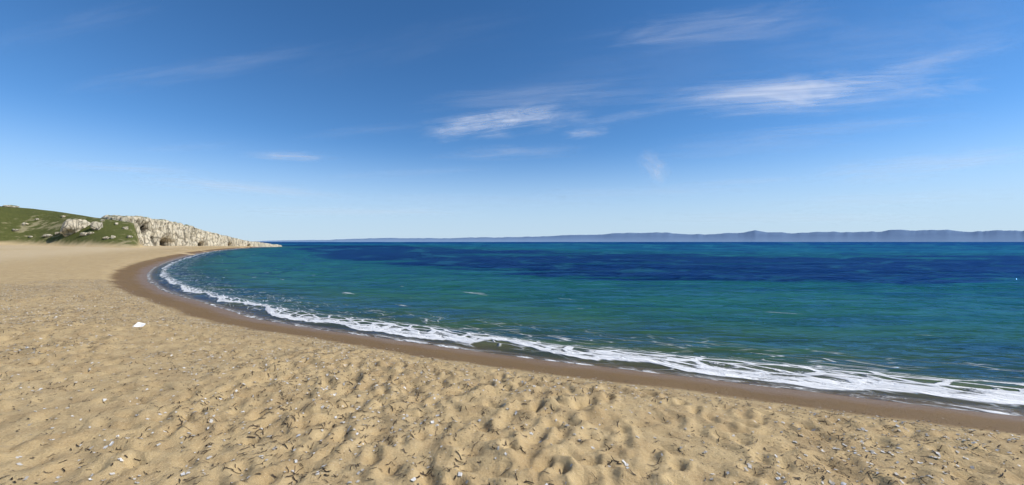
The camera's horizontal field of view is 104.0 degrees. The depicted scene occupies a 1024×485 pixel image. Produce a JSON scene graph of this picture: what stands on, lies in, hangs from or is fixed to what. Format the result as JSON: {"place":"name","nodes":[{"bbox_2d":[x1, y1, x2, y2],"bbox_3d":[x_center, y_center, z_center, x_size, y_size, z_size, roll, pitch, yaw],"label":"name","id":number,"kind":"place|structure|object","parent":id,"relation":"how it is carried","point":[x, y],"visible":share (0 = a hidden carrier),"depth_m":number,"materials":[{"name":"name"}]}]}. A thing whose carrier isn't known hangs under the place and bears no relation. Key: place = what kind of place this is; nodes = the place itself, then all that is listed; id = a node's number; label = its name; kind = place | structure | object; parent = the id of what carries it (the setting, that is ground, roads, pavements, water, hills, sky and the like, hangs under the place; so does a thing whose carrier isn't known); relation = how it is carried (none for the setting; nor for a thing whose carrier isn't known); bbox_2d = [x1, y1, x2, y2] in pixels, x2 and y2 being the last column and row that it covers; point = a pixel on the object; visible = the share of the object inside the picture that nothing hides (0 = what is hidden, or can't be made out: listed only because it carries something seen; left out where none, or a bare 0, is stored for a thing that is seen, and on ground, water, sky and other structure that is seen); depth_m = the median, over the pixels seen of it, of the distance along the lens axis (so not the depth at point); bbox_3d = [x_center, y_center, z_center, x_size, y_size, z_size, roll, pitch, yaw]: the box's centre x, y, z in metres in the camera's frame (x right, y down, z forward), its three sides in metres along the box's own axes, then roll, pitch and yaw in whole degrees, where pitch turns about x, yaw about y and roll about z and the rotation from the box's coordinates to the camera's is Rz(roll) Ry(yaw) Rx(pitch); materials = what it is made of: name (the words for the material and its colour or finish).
{"place":"outdoors","nodes":[
{"label":"outdoors","id":0,"kind":"place"},
{"bbox_2d":[0,206,1023,484],"bbox_3d":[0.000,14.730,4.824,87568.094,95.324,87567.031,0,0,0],"label":"ground","id":1,"kind":"structure","parent":0,"point":[122,262],"depth_m":4.36,"materials":[{"name":"beige sand"}]},
{"bbox_2d":[2,205,18,207],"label":"hill boulder","id":2,"kind":"object","parent":1,"relation":"on","point":[13,206],"visible":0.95,"depth_m":122.61,"materials":[{"name":"stone"}]},
{"bbox_2d":[60,218,90,236],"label":"hill boulder","id":3,"kind":"object","parent":1,"relation":"on","point":[71,226],"visible":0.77,"depth_m":105.02,"materials":[{"name":"stone"}]},
{"bbox_2d":[90,222,102,229],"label":"hill boulder","id":4,"kind":"object","parent":1,"relation":"on","point":[96,225],"visible":0.95,"depth_m":105.12,"materials":[{"name":"stone"}]},
{"bbox_2d":[133,322,145,326],"bbox_3d":[-8.276,1.853,8.860,0.150,0.029,0.210,18,25,-15],"label":"foam tray","id":5,"kind":"object","parent":1,"relation":"on","point":[138,324],"visible":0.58,"depth_m":8.91,"materials":[{"name":"white plastic"}]},
{"bbox_2d":[137,234,142,243],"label":"cliff block","id":6,"kind":"structure","parent":1,"relation":"on","point":[140,238],"depth_m":117.55,"materials":[{"name":"stone"}]},
{"bbox_2d":[101,215,281,246],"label":"headland rock","id":7,"kind":"object","parent":1,"relation":"on","point":[158,232],"visible":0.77,"depth_m":134.78,"materials":[{"name":"stone"}]},
{"bbox_2d":[0,279,1023,484],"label":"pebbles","id":8,"kind":"object","parent":1,"relation":"on","point":[505,453],"visible":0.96,"depth_m":4.22,"materials":[{"name":"beige sand"}]},
{"bbox_2d":[0,0,1023,240],"label":"sky","id":9,"kind":"structure","parent":0,"point":[248,120],"materials":[{"name":"blue"}]},
{"bbox_2d":[147,242,1023,415],"bbox_3d":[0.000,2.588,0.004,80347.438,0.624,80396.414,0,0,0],"label":"sea","id":10,"kind":"structure","parent":0,"point":[940,321],"depth_m":15.83,"materials":[{"name":"blue liquid"}]},
{"bbox_2d":[252,230,1023,241],"bbox_3d":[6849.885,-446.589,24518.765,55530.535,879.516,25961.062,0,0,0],"label":"distant mountains","id":11,"kind":"structure","parent":0,"point":[927,236],"depth_m":26588.07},
{"bbox_2d":[504,83,831,121],"bbox_3d":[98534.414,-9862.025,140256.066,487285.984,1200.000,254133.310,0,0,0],"label":"cloud","id":12,"kind":"structure","parent":0,"point":[796,89],"depth_m":24311.72,"materials":[{"name":"white"}]}
]}

